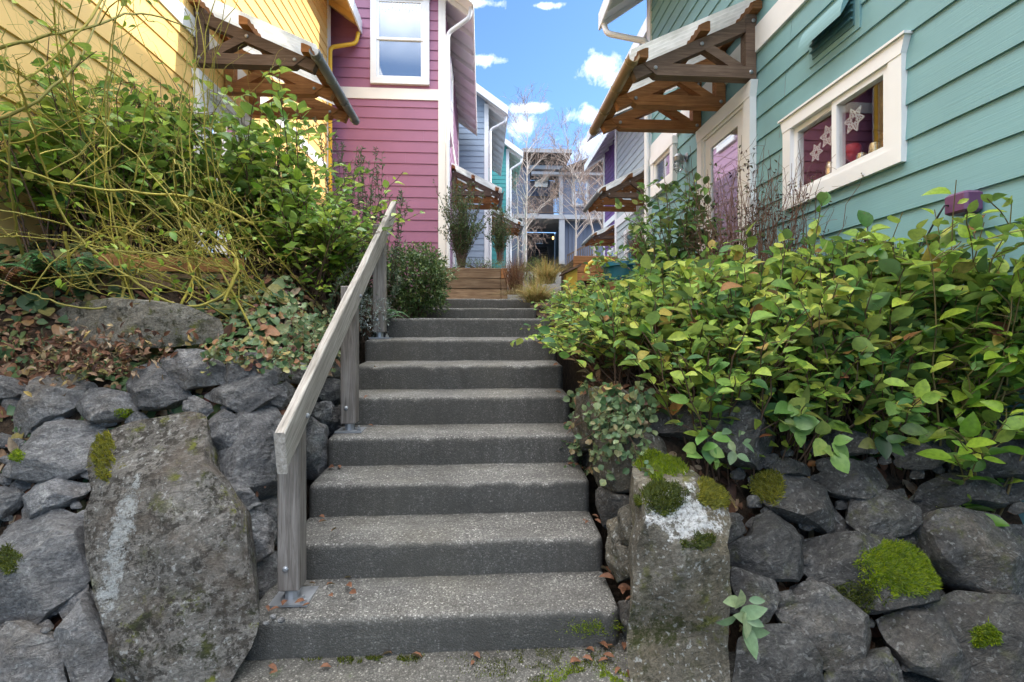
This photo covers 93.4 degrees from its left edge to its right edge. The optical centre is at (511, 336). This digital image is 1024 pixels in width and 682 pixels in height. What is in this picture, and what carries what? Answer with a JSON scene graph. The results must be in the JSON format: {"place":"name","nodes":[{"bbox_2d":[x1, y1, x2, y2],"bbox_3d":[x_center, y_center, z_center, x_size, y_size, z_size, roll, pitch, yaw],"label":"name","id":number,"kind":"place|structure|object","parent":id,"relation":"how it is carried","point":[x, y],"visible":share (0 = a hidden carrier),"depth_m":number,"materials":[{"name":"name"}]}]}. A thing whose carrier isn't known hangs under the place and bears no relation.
{"place":"outdoors","nodes":[
{"label":"outdoors","id":0,"kind":"place"},
{"bbox_2d":[0,257,404,623],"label":"bank","id":1,"kind":"structure","parent":0,"point":[6,427],"depth_m":2.48,"materials":[{"name":"soil"}]},
{"bbox_2d":[0,508,92,625],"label":"rock","id":2,"kind":"object","parent":1,"relation":"on","point":[50,579],"visible":0.89,"depth_m":1.82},
{"bbox_2d":[21,478,90,518],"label":"rock","id":3,"kind":"object","parent":2,"relation":"on","point":[38,499],"visible":0.92,"depth_m":1.98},
{"bbox_2d":[13,374,89,438],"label":"rock","id":4,"kind":"object","parent":1,"relation":"on","point":[46,402],"visible":0.88,"depth_m":2.16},
{"bbox_2d":[2,419,108,482],"bbox_3d":[-1.987,0.501,2.120,0.376,0.269,0.267,0,0,-3],"label":"rock","id":5,"kind":"object","parent":1,"relation":"on","point":[55,449],"visible":0.89,"depth_m":2.04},
{"bbox_2d":[0,252,151,291],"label":"fern","id":6,"kind":"object","parent":1,"relation":"on","point":[34,259],"visible":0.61,"depth_m":2.49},
{"bbox_2d":[76,387,139,423],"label":"rock","id":7,"kind":"object","parent":1,"relation":"on","point":[99,405],"visible":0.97,"depth_m":2.15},
{"bbox_2d":[0,39,237,261],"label":"leafy shrub","id":8,"kind":"object","parent":1,"relation":"on","point":[41,195],"visible":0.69,"depth_m":2.89,"materials":[{"name":"green plant"}]},
{"bbox_2d":[0,302,246,396],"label":"leaf litter","id":9,"kind":"object","parent":1,"relation":"on","point":[66,354],"visible":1,"depth_m":2.24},
{"bbox_2d":[55,297,223,349],"bbox_3d":[-1.959,-0.064,2.567,0.928,0.274,0.283,0,0,-3],"label":"boulder","id":10,"kind":"object","parent":1,"relation":"on","point":[178,321],"visible":0.73,"depth_m":2.46,"materials":[{"name":"stone"}]},
{"bbox_2d":[126,361,191,411],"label":"rock","id":11,"kind":"object","parent":1,"relation":"on","point":[153,388],"visible":0.97,"depth_m":2.17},
{"bbox_2d":[0,0,334,330],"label":"dogwood shrub","id":12,"kind":"object","parent":1,"relation":"on","point":[194,251],"visible":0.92,"depth_m":2.69,"materials":[{"name":"yellow plant"}]},
{"bbox_2d":[92,253,244,289],"bbox_3d":[-2.131,-0.405,3.070,0.060,0.284,0.825,0,0,34],"label":"timber edging","id":13,"kind":"object","parent":1,"relation":"on","point":[115,281],"visible":0.21,"depth_m":2.98,"materials":[{"name":"brown wood"}]},
{"bbox_2d":[81,42,269,256],"bbox_3d":[-2.544,-1.193,3.658,1.398,1.522,1.528,0,0,-3],"label":"leafy shrub","id":14,"kind":"object","parent":1,"relation":"on","point":[142,98],"visible":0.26,"depth_m":3.44,"materials":[{"name":"green plant"}]},
{"bbox_2d":[0,0,361,273],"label":"yellow house","id":15,"kind":"structure","parent":1,"relation":"on","point":[266,30],"depth_m":4.73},
{"bbox_2d":[191,68,250,263],"bbox_3d":[-3.121,-1.495,5.246,0.076,2.230,1.110,0,0,-3],"label":"door","id":16,"kind":"structure","parent":15,"relation":"in","point":[198,72],"depth_m":4.98,"materials":[{"name":"white paint"}]},
{"bbox_2d":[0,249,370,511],"bbox_3d":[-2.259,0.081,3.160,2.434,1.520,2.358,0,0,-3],"label":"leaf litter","id":17,"kind":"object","parent":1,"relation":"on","point":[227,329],"visible":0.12,"depth_m":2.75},
{"bbox_2d":[0,239,370,482],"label":"ground cover","id":18,"kind":"object","parent":1,"relation":"on","point":[279,287],"visible":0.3,"depth_m":2.73,"materials":[{"name":"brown plant"}]},
{"bbox_2d":[160,349,225,389],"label":"rock","id":19,"kind":"object","parent":1,"relation":"on","point":[178,364],"visible":0.91,"depth_m":2.21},
{"bbox_2d":[124,51,396,278],"bbox_3d":[-2.125,-1.138,3.933,2.174,1.516,1.747,0,0,-3],"label":"leafy shrub","id":20,"kind":"object","parent":1,"relation":"on","point":[256,168],"visible":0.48,"depth_m":3.53,"materials":[{"name":"green plant"}]},
{"bbox_2d":[210,163,424,331],"bbox_3d":[-1.456,-0.619,3.614,1.476,1.166,1.280,0,0,-3],"label":"leafy shrub","id":21,"kind":"object","parent":1,"relation":"on","point":[317,232],"visible":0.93,"depth_m":3.43,"materials":[{"name":"green plant"}]},
{"bbox_2d":[300,118,409,308],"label":"rosemary bush","id":22,"kind":"object","parent":1,"relation":"on","point":[358,206],"visible":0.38,"depth_m":4.57,"materials":[{"name":"green plant"}]},
{"bbox_2d":[322,201,404,317],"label":"rosemary bush","id":23,"kind":"object","parent":1,"relation":"on","point":[395,289],"visible":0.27,"depth_m":3.99,"materials":[{"name":"green plant"}]},
{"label":"rock","id":24,"kind":"object","parent":1,"relation":"on","visible":0},
{"bbox_2d":[280,362,306,383],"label":"rock","id":25,"kind":"object","parent":24,"relation":"on","point":[298,374],"visible":0.22,"depth_m":2.44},
{"bbox_2d":[200,333,335,376],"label":"creeping vine","id":26,"kind":"object","parent":25,"relation":"on","point":[294,355],"visible":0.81,"depth_m":2.21,"materials":[{"name":"green plant"}]},
{"bbox_2d":[274,304,421,550],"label":"bank side","id":27,"kind":"structure","parent":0,"point":[361,360],"depth_m":4.07,"materials":[{"name":"soil"}]},
{"bbox_2d":[306,416,328,479],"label":"rock","id":28,"kind":"object","parent":27,"relation":"on","point":[317,433],"visible":0.69,"depth_m":2.72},
{"bbox_2d":[280,294,359,363],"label":"creeping vine","id":29,"kind":"object","parent":27,"relation":"attached to","point":[303,327],"visible":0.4,"depth_m":2.53,"materials":[{"name":"green plant"}]},
{"bbox_2d":[431,271,563,298],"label":"court path","id":30,"kind":"structure","parent":0,"point":[558,282],"depth_m":12.28,"materials":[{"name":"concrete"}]},
{"bbox_2d":[438,268,506,298],"bbox_3d":[-0.672,-0.741,8.249,1.116,0.654,1.450,0,0,-3],"label":"timber planter","id":31,"kind":"object","parent":30,"relation":"on","point":[479,283],"visible":0.46,"depth_m":7.54,"materials":[{"name":"brown wood"}]},
{"bbox_2d":[432,178,497,267],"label":"evergreen shrub","id":32,"kind":"object","parent":31,"relation":"in","point":[462,232],"visible":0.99,"depth_m":8.14,"materials":[{"name":"green plant"}]},
{"bbox_2d":[482,205,514,261],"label":"evergreen shrub","id":33,"kind":"object","parent":30,"relation":"on","point":[498,241],"visible":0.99,"depth_m":9.96,"materials":[{"name":"green plant"}]},
{"bbox_2d":[69,633,937,681],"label":"pavement","id":34,"kind":"structure","parent":0,"point":[392,668],"depth_m":1.82,"materials":[{"name":"concrete"}]},
{"bbox_2d":[0,620,69,681],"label":"rock","id":35,"kind":"object","parent":34,"relation":"on","point":[29,652],"visible":0.87,"depth_m":1.68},
{"bbox_2d":[53,583,113,681],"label":"rock","id":36,"kind":"object","parent":34,"relation":"on","point":[79,634],"visible":0.89,"depth_m":1.70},
{"bbox_2d":[84,411,258,681],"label":"boulder","id":37,"kind":"object","parent":34,"relation":"on","point":[170,552],"visible":0.99,"depth_m":1.79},
{"bbox_2d":[86,429,115,484],"bbox_3d":[-1.654,0.483,1.950,0.202,0.193,0.098,0,0,36],"label":"moss cushion","id":38,"kind":"object","parent":37,"relation":"on","point":[106,444],"visible":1,"depth_m":1.95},
{"bbox_2d":[431,647,629,681],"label":"ground moss","id":39,"kind":"object","parent":34,"relation":"on","point":[546,666],"visible":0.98,"depth_m":1.84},
{"bbox_2d":[626,457,731,681],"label":"boulder","id":40,"kind":"object","parent":34,"relation":"on","point":[679,609],"visible":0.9,"depth_m":1.74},
{"bbox_2d":[632,447,688,480],"bbox_3d":[0.613,0.530,1.988,0.203,0.125,0.198,0,0,-21],"label":"moss cushion","id":41,"kind":"object","parent":40,"relation":"on","point":[662,464],"visible":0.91,"depth_m":1.98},
{"bbox_2d":[633,477,690,516],"bbox_3d":[0.580,0.606,1.835,0.234,0.118,0.186,0,0,-3],"label":"moss cushion","id":42,"kind":"object","parent":40,"relation":"on","point":[655,489],"visible":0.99,"depth_m":1.80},
{"bbox_2d":[682,428,731,469],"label":"seedling plant","id":43,"kind":"object","parent":40,"relation":"on","point":[711,452],"visible":1,"depth_m":1.95,"materials":[{"name":"green plant"}]},
{"bbox_2d":[696,475,730,509],"bbox_3d":[0.775,0.614,1.888,0.204,0.135,0.124,0,0,-37],"label":"moss cushion","id":44,"kind":"object","parent":40,"relation":"on","point":[712,493],"visible":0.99,"depth_m":1.86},
{"bbox_2d":[732,623,824,681],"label":"rock","id":45,"kind":"object","parent":34,"relation":"on","point":[787,652],"visible":0.92,"depth_m":1.67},
{"bbox_2d":[716,590,769,659],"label":"seedling plant","id":46,"kind":"object","parent":45,"relation":"on","point":[748,616],"visible":1,"depth_m":1.58,"materials":[{"name":"green plant"}]},
{"bbox_2d":[730,566,779,623],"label":"rock","id":47,"kind":"object","parent":45,"relation":"on","point":[750,584],"visible":0.79,"depth_m":1.81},
{"bbox_2d":[824,647,903,681],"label":"rock","id":48,"kind":"object","parent":34,"relation":"on","point":[880,664],"visible":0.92,"depth_m":1.66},
{"bbox_2d":[774,581,870,674],"bbox_3d":[1.147,1.067,1.782,0.271,0.272,0.275,0,0,-36],"label":"rock","id":49,"kind":"object","parent":48,"relation":"on","point":[831,623],"visible":0.9,"depth_m":1.72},
{"bbox_2d":[727,510,803,581],"bbox_3d":[1.022,0.853,1.969,0.285,0.249,0.248,0,0,36],"label":"rock","id":50,"kind":"object","parent":49,"relation":"on","point":[769,545],"visible":0.92,"depth_m":1.89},
{"bbox_2d":[876,607,970,681],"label":"rock","id":51,"kind":"object","parent":34,"relation":"on","point":[923,642],"visible":0.98,"depth_m":1.70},
{"bbox_2d":[916,590,1023,681],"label":"rock","id":52,"kind":"object","parent":34,"relation":"on","point":[961,612],"visible":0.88,"depth_m":1.71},
{"bbox_2d":[912,506,1023,597],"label":"rock","id":53,"kind":"object","parent":52,"relation":"on","point":[964,549],"visible":0.88,"depth_m":1.85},
{"bbox_2d":[908,470,1023,513],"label":"rock","id":54,"kind":"object","parent":53,"relation":"on","point":[941,491],"visible":0.83,"depth_m":2.04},
{"bbox_2d":[892,440,950,469],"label":"rock","id":55,"kind":"object","parent":54,"relation":"on","point":[915,461],"visible":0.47,"depth_m":2.12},
{"bbox_2d":[929,415,1023,478],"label":"rock","id":56,"kind":"object","parent":54,"relation":"on","point":[1013,466],"visible":0.3,"depth_m":2.07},
{"bbox_2d":[474,0,646,233],"label":"sky","id":57,"kind":"structure","parent":0,"point":[559,45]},
{"bbox_2d":[536,307,630,599],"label":"bank side","id":58,"kind":"structure","parent":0,"point":[572,376],"depth_m":3.24,"materials":[{"name":"soil"}]},
{"bbox_2d":[595,486,628,528],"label":"rock","id":59,"kind":"object","parent":58,"relation":"on","point":[609,503],"visible":0.73,"depth_m":2.24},
{"bbox_2d":[602,561,622,632],"bbox_3d":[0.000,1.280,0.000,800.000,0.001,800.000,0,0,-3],"label":"ground","id":60,"kind":"structure","parent":0,"point":[615,592],"depth_m":2.43,"materials":[{"name":"soil"}]},
{"bbox_2d":[245,318,618,660],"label":"concrete stairs","id":61,"kind":"structure","parent":60,"relation":"on","point":[449,499],"depth_m":2.44,"materials":[{"name":"concrete"}]},
{"bbox_2d":[269,201,395,607],"bbox_3d":[-0.970,-0.027,2.952,0.155,2.246,2.310,0,0,-3],"label":"handrail","id":62,"kind":"object","parent":61,"relation":"on","point":[342,331],"visible":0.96,"depth_m":2.09,"materials":[{"name":"grey wood"}]},
{"bbox_2d":[371,240,458,317],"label":"box bush","id":63,"kind":"object","parent":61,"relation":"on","point":[428,282],"visible":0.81,"depth_m":4.73,"materials":[{"name":"green plant"}]},
{"bbox_2d":[417,299,535,318],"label":"stairs","id":64,"kind":"structure","parent":61,"relation":"on","point":[493,308],"depth_m":5.40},
{"bbox_2d":[589,0,1023,524],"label":"teal house","id":65,"kind":"structure","parent":60,"relation":"on","point":[934,89],"depth_m":3.42,"materials":[{"name":"wood"}]},
{"bbox_2d":[650,135,677,198],"bbox_3d":[2.026,-2.249,6.487,0.070,0.568,0.830,0,0,-3],"label":"window","id":66,"kind":"structure","parent":65,"relation":"in","point":[668,150],"depth_m":6.42,"materials":[{"name":"white paint"}]},
{"bbox_2d":[695,79,757,262],"bbox_3d":[2.128,-1.174,4.853,0.076,2.230,1.125,0,0,-3],"label":"door","id":67,"kind":"structure","parent":65,"relation":"in","point":[736,118],"depth_m":4.72,"materials":[{"name":"white paint"}]},
{"bbox_2d":[778,30,912,210],"bbox_3d":[2.251,-1.382,3.350,0.100,0.736,1.184,0,0,-3],"label":"window","id":68,"kind":"structure","parent":65,"relation":"in","point":[887,63],"depth_m":3.18,"materials":[{"name":"white paint"}]},
{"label":"chinking stone","id":69,"kind":"object","parent":60,"relation":"on","visible":0},
{"bbox_2d":[256,551,276,599],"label":"rock","id":70,"kind":"object","parent":69,"relation":"on","point":[267,572],"visible":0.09,"depth_m":2.10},
{"bbox_2d":[249,509,276,562],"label":"rock","id":71,"kind":"object","parent":70,"relation":"on","point":[264,529],"visible":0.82,"depth_m":2.04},
{"bbox_2d":[251,495,276,545],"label":"rock","id":72,"kind":"object","parent":70,"relation":"on","point":[271,503],"visible":0.06,"depth_m":2.17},
{"bbox_2d":[218,404,282,500],"bbox_3d":[-1.177,0.556,2.199,0.307,0.485,0.356,0,0,-3],"label":"rock","id":73,"kind":"object","parent":72,"relation":"on","point":[248,456],"visible":0.47,"depth_m":2.11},
{"bbox_2d":[208,408,239,451],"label":"rock","id":74,"kind":"object","parent":73,"relation":"on","point":[224,428],"visible":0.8,"depth_m":2.10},
{"bbox_2d":[204,374,278,412],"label":"rock","id":75,"kind":"object","parent":73,"relation":"on","point":[250,393],"visible":0.98,"depth_m":2.17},
{"bbox_2d":[539,297,1022,651],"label":"bank","id":76,"kind":"structure","parent":0,"point":[674,445],"depth_m":2.23,"materials":[{"name":"soil"}]},
{"bbox_2d":[498,270,562,302],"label":"ornamental grass","id":77,"kind":"object","parent":76,"relation":"on","point":[534,293],"depth_m":5.67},
{"bbox_2d":[529,262,648,335],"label":"salal shrub","id":78,"kind":"object","parent":76,"relation":"on","point":[561,301],"visible":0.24,"depth_m":4.44,"materials":[{"name":"green plant"}]},
{"bbox_2d":[572,386,641,452],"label":"rock","id":79,"kind":"object","parent":76,"relation":"on","point":[582,428],"visible":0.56,"depth_m":2.62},
{"bbox_2d":[561,386,657,485],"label":"creeping vine","id":80,"kind":"object","parent":79,"relation":"on","point":[601,426],"visible":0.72,"depth_m":2.17,"materials":[{"name":"green plant"}]},
{"bbox_2d":[563,378,659,432],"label":"creeping vine","id":81,"kind":"object","parent":79,"relation":"on","point":[604,391],"visible":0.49,"depth_m":2.23,"materials":[{"name":"green plant"}]},
{"bbox_2d":[605,517,629,582],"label":"rock","id":82,"kind":"object","parent":76,"relation":"on","point":[617,558],"visible":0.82,"depth_m":2.09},
{"bbox_2d":[583,429,667,493],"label":"rock","id":83,"kind":"object","parent":76,"relation":"on","point":[620,483],"visible":0.41,"depth_m":2.19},
{"bbox_2d":[510,246,766,386],"bbox_3d":[0.652,-0.146,3.098,1.328,0.928,1.807,0,0,-3],"label":"salal shrub","id":84,"kind":"object","parent":76,"relation":"on","point":[596,339],"visible":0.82,"depth_m":2.71,"materials":[{"name":"green plant"}]},
{"bbox_2d":[594,158,763,288],"bbox_3d":[1.450,-0.734,4.180,1.437,1.551,1.242,0,0,41],"label":"leafy shrub","id":85,"kind":"object","parent":76,"relation":"on","point":[668,223],"visible":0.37,"depth_m":4.13,"materials":[{"name":"green plant"}]},
{"bbox_2d":[650,398,774,469],"bbox_3d":[0.934,0.439,2.205,0.559,0.328,0.341,0,0,-3],"label":"rock","id":86,"kind":"object","parent":76,"relation":"on","point":[748,413],"visible":0.59,"depth_m":2.11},
{"bbox_2d":[608,222,819,366],"bbox_3d":[1.228,-0.215,3.318,1.196,0.982,1.667,0,0,13],"label":"salal shrub","id":87,"kind":"object","parent":76,"relation":"on","point":[740,251],"visible":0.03,"depth_m":2.90,"materials":[{"name":"green plant"}]},
{"bbox_2d":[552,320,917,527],"bbox_3d":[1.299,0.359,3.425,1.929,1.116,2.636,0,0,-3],"label":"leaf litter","id":88,"kind":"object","parent":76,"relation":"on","point":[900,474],"visible":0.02,"depth_m":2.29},
{"bbox_2d":[590,249,880,483],"bbox_3d":[1.029,0.109,2.489,1.149,1.215,1.207,0,0,-3],"label":"salal shrub","id":89,"kind":"object","parent":76,"relation":"on","point":[687,299],"visible":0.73,"depth_m":2.23,"materials":[{"name":"green plant"}]},
{"bbox_2d":[664,110,863,285],"bbox_3d":[1.683,-0.651,3.617,1.238,1.614,1.449,0,0,-3],"label":"dry shrub","id":90,"kind":"object","parent":76,"relation":"on","point":[760,241],"visible":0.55,"depth_m":3.47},
{"bbox_2d":[774,384,819,447],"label":"seedling plant","id":91,"kind":"object","parent":76,"relation":"on","point":[799,425],"visible":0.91,"depth_m":2.00,"materials":[{"name":"green plant"}]},
{"bbox_2d":[624,287,1023,498],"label":"salal shrub","id":92,"kind":"object","parent":76,"relation":"on","point":[924,393],"visible":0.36,"depth_m":2.08,"materials":[{"name":"green plant"}]},
{"bbox_2d":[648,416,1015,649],"bbox_3d":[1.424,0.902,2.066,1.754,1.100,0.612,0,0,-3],"label":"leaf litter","id":93,"kind":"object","parent":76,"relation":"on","point":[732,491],"visible":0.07,"depth_m":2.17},
{"bbox_2d":[658,192,1023,477],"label":"salal shrub","id":94,"kind":"object","parent":76,"relation":"on","point":[871,323],"visible":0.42,"depth_m":2.14,"materials":[{"name":"green plant"}]},
{"bbox_2d":[717,233,980,303],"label":"salal shrub","id":95,"kind":"object","parent":76,"relation":"on","point":[829,249],"depth_m":2.99,"materials":[{"name":"green plant"}]},
{"bbox_2d":[802,531,944,614],"bbox_3d":[1.423,0.928,1.900,0.557,0.330,0.324,0,0,-3],"label":"rock","id":96,"kind":"object","parent":76,"relation":"on","point":[836,554],"visible":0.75,"depth_m":1.86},
{"bbox_2d":[747,471,850,534],"bbox_3d":[1.231,0.714,2.061,0.379,0.263,0.247,0,0,-3],"label":"rock","id":97,"kind":"object","parent":96,"relation":"on","point":[807,501],"visible":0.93,"depth_m":2.00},
{"bbox_2d":[747,468,787,505],"bbox_3d":[1.107,0.652,2.071,0.146,0.169,0.182,0,0,-3],"label":"moss cushion","id":98,"kind":"object","parent":97,"relation":"on","point":[767,484],"visible":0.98,"depth_m":2.07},
{"bbox_2d":[845,489,922,537],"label":"rock","id":99,"kind":"object","parent":96,"relation":"on","point":[896,513],"visible":0.9,"depth_m":1.96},
{"bbox_2d":[817,458,888,500],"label":"rock","id":100,"kind":"object","parent":99,"relation":"on","point":[861,480],"visible":0.92,"depth_m":2.05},
{"bbox_2d":[812,420,852,473],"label":"seedling plant","id":101,"kind":"object","parent":100,"relation":"on","point":[839,457],"visible":1,"depth_m":1.95,"materials":[{"name":"green plant"}]},
{"bbox_2d":[801,429,877,455],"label":"rock","id":102,"kind":"object","parent":100,"relation":"on","point":[852,445],"visible":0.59,"depth_m":2.13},
{"bbox_2d":[858,420,928,459],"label":"seedling plant","id":103,"kind":"object","parent":100,"relation":"on","point":[887,445],"visible":1,"depth_m":1.95,"materials":[{"name":"green plant"}]},
{"bbox_2d":[852,538,941,600],"bbox_3d":[1.496,0.894,1.834,0.428,0.233,0.151,0,0,-17],"label":"moss cushion","id":104,"kind":"object","parent":96,"relation":"on","point":[898,565],"visible":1,"depth_m":1.80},
{"bbox_2d":[784,210,1023,442],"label":"salal shrub","id":105,"kind":"object","parent":76,"relation":"on","point":[912,273],"visible":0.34,"depth_m":2.15,"materials":[{"name":"green plant"}]},
{"bbox_2d":[822,180,1023,526],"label":"leafy shrub","id":106,"kind":"object","parent":76,"relation":"on","point":[973,424],"visible":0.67,"depth_m":2.03,"materials":[{"name":"green plant"}]},
{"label":"court ground","id":107,"kind":"structure","parent":0,"visible":0},
{"bbox_2d":[331,0,503,296],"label":"plum house","id":108,"kind":"structure","parent":107,"relation":"on","point":[404,72],"depth_m":9.22,"materials":[{"name":"purple"}]},
{"bbox_2d":[370,0,429,85],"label":"window","id":109,"kind":"structure","parent":108,"relation":"in","point":[399,29],"depth_m":9.20,"materials":[{"name":"white paint"}]},
{"bbox_2d":[459,83,523,267],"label":"blue grey house","id":110,"kind":"structure","parent":107,"relation":"on","point":[481,153],"depth_m":15.20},
{"bbox_2d":[492,138,522,269],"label":"turquoise house","id":111,"kind":"structure","parent":107,"relation":"on","point":[513,157],"depth_m":21.29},
{"bbox_2d":[503,81,571,265],"bbox_3d":[0.309,-7.922,23.787,5.969,8.967,4.654,0,0,-3],"label":"birch tree","id":112,"kind":"object","parent":107,"relation":"on","point":[528,170],"visible":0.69,"depth_m":23.96,"materials":[{"name":"grey plant"}]},
{"bbox_2d":[509,148,602,270],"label":"slate blue house","id":113,"kind":"structure","parent":107,"relation":"on","point":[560,245],"depth_m":29.80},
{"bbox_2d":[534,106,602,255],"bbox_3d":[3.129,-6.995,23.150,3.804,7.151,3.745,0,0,44],"label":"birch tree","id":114,"kind":"object","parent":107,"relation":"on","point":[575,195],"visible":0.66,"depth_m":22.94,"materials":[{"name":"white plant"}]},
{"bbox_2d":[543,129,602,255],"bbox_3d":[3.103,-6.344,21.951,3.735,6.174,2.408,0,0,-3],"label":"birch tree","id":115,"kind":"object","parent":107,"relation":"on","point":[574,171],"visible":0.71,"depth_m":21.91,"materials":[{"name":"white plant"}]},
{"bbox_2d":[581,130,614,255],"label":"violet house","id":116,"kind":"structure","parent":107,"relation":"on","point":[604,149],"depth_m":17.53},
{"bbox_2d":[582,17,646,260],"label":"grey house","id":117,"kind":"structure","parent":107,"relation":"on","point":[629,166],"depth_m":11.32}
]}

